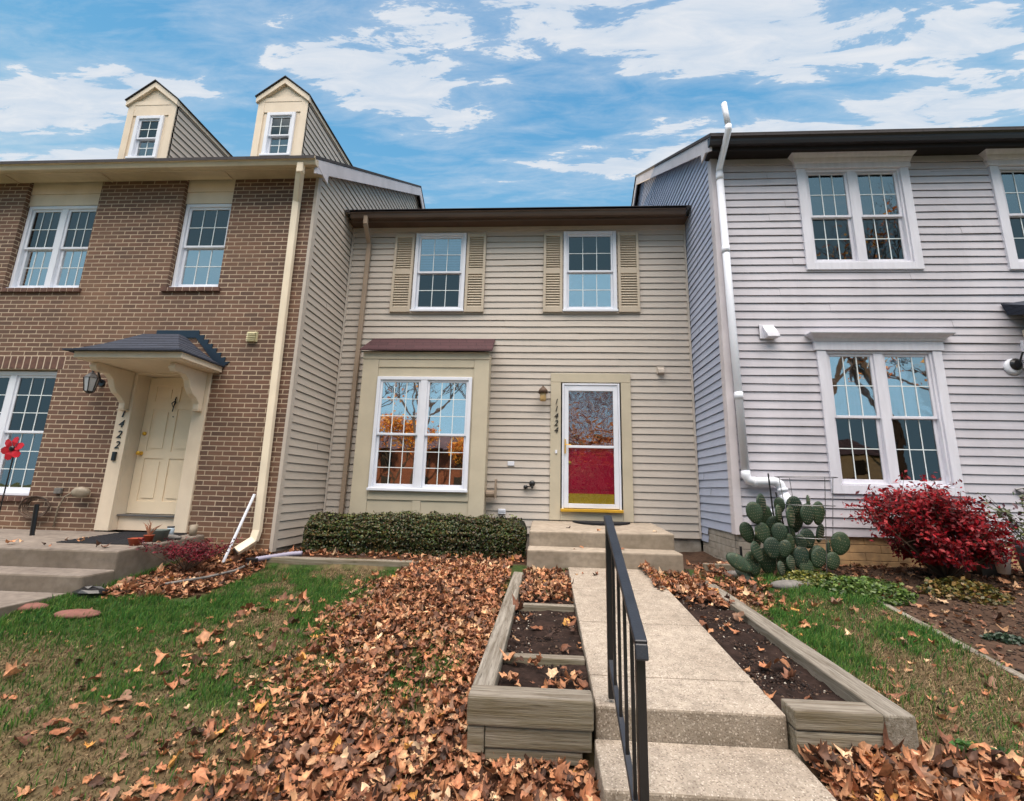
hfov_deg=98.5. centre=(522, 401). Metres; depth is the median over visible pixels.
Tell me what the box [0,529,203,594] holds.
concrete stoop
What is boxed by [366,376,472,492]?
window
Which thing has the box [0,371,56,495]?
window
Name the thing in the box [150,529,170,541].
grey pot
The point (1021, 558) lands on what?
grey tub
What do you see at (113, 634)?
lawn grass
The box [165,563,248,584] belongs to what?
bed edging
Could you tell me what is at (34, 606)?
red paver
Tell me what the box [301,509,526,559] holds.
boxwood hedge
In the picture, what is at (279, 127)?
window
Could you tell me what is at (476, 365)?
bay window
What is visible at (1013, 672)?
timber edging
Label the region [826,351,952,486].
window
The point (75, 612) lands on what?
red paver
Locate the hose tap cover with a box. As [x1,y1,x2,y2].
[52,487,90,526]
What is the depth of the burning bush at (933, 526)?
4.67 m
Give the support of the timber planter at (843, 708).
on the ground at (702, 556)
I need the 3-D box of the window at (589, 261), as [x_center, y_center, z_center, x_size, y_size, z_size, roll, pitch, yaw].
[1.180,-2.272,7.718,0.944,1.522,0.115,1,-11,3]
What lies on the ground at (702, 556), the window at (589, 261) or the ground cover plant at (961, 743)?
the ground cover plant at (961, 743)
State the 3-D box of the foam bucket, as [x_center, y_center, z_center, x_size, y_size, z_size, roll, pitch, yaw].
[5.282,1.754,4.859,0.176,0.270,0.173,1,-11,3]
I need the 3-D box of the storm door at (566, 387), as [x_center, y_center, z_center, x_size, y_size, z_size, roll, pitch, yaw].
[1.105,0.709,7.083,0.935,2.050,0.112,1,-11,3]
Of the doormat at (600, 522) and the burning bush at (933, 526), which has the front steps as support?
the doormat at (600, 522)
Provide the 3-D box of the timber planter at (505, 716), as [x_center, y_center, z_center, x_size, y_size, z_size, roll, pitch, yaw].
[0.129,1.943,3.814,0.663,0.405,3.200,1,-11,3]
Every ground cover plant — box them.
[773,570,838,586]
[815,575,918,606]
[915,576,1015,605]
[949,738,1023,788]
[979,632,1023,645]
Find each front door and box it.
[126,378,192,513]
[568,391,614,504]
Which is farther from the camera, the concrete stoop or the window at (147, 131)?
the window at (147, 131)
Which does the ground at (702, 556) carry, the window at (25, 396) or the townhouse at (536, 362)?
the townhouse at (536, 362)
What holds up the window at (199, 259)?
in the brick townhouse at (173, 281)
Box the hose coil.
[18,495,49,518]
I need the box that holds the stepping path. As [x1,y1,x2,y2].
[0,591,65,618]
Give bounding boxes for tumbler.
[189,524,197,535]
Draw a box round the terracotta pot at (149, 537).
[127,520,160,545]
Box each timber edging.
[263,556,417,566]
[703,563,734,570]
[877,600,1023,681]
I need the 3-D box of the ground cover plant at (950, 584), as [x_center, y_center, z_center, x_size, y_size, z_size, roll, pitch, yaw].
[4.431,1.871,4.411,0.904,0.235,0.557,1,-11,3]
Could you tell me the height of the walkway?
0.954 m
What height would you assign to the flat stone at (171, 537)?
0.076 m
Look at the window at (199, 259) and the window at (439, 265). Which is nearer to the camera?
the window at (199, 259)
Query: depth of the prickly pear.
5.01 m
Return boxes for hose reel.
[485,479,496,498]
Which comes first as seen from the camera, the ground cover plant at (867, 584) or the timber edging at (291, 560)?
the ground cover plant at (867, 584)
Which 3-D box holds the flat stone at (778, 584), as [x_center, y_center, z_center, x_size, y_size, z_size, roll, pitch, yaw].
[2.868,1.947,4.643,0.479,0.129,0.199,1,-11,3]
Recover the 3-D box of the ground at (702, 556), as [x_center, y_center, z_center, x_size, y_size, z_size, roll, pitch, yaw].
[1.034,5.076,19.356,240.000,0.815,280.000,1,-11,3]
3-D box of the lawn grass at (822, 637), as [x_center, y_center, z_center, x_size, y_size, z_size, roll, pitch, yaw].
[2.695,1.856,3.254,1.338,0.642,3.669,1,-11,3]
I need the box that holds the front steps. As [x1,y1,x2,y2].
[527,521,683,573]
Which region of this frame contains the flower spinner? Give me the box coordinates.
[0,437,23,510]
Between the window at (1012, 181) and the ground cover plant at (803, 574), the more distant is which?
the window at (1012, 181)
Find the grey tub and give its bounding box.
[1012,544,1023,573]
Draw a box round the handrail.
[604,515,648,800]
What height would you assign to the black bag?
0.138 m
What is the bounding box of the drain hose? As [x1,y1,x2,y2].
[256,551,302,560]
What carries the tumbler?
on the concrete stoop
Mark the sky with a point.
(470, 103)
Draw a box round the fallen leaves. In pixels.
[0,525,1023,800]
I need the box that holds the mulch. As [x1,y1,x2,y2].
[821,564,1023,673]
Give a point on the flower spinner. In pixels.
(9, 450)
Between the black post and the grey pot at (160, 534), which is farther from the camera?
the black post
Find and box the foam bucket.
[993,548,1010,573]
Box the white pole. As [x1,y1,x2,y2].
[222,494,255,561]
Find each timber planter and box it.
[467,572,593,765]
[674,580,918,763]
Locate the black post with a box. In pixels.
[29,504,39,535]
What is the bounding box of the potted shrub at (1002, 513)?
[976,489,1023,550]
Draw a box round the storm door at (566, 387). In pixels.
[562,383,621,509]
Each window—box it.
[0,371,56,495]
[6,206,96,287]
[125,115,164,158]
[169,204,231,286]
[259,112,296,155]
[349,339,494,516]
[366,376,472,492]
[410,233,466,311]
[563,231,617,311]
[805,169,912,261]
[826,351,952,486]
[998,167,1023,261]
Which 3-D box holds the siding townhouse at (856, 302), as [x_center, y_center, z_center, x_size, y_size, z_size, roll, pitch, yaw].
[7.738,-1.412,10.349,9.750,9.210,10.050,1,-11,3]
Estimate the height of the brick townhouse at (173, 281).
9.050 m
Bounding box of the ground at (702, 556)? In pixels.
[0,540,1023,800]
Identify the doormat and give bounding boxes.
[56,532,186,544]
[572,520,629,524]
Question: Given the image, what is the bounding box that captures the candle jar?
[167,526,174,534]
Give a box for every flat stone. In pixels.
[166,534,181,539]
[722,570,736,577]
[770,580,808,589]
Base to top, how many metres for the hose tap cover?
0.546 m
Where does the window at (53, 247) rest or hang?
in the brick townhouse at (173, 281)
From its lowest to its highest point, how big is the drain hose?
0.116 m
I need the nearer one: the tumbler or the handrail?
the handrail
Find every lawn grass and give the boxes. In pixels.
[0,556,509,800]
[710,569,1023,792]
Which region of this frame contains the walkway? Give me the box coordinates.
[568,567,836,800]
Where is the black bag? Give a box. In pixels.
[72,586,109,597]
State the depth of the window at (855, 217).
6.31 m
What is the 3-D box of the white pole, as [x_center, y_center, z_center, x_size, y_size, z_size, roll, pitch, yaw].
[-3.600,1.598,5.616,0.034,0.822,0.358,-2,-11,14]
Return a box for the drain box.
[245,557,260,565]
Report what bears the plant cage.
on the ground at (702, 556)
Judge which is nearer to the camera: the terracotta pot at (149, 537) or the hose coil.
the terracotta pot at (149, 537)
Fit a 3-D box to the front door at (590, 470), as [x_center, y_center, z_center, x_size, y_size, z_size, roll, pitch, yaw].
[1.113,0.711,7.166,0.850,1.980,0.086,1,-11,3]
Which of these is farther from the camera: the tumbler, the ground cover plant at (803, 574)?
the tumbler
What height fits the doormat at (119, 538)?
0.050 m
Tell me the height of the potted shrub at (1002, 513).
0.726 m
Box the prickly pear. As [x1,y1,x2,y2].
[726,494,849,583]
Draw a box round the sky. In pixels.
[0,0,1023,208]
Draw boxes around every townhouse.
[0,75,424,555]
[323,205,701,551]
[631,101,1023,569]
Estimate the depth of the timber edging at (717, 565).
5.32 m
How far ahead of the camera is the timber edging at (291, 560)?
5.52 m
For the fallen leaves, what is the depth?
2.55 m
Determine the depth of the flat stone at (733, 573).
5.06 m
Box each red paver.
[17,602,48,611]
[52,609,100,618]
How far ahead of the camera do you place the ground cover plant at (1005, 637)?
3.44 m
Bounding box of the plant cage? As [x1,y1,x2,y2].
[775,476,837,573]
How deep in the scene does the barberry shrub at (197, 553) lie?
5.06 m
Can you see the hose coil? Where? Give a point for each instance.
(31, 498)
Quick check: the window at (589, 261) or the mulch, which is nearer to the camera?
the mulch
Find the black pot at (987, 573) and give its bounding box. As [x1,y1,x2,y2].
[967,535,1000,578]
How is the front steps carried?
on the ground at (702, 556)
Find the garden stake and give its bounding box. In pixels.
[767,473,773,515]
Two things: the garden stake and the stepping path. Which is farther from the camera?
the garden stake
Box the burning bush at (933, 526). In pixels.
[841,470,1023,578]
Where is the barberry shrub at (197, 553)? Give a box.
[135,536,241,571]

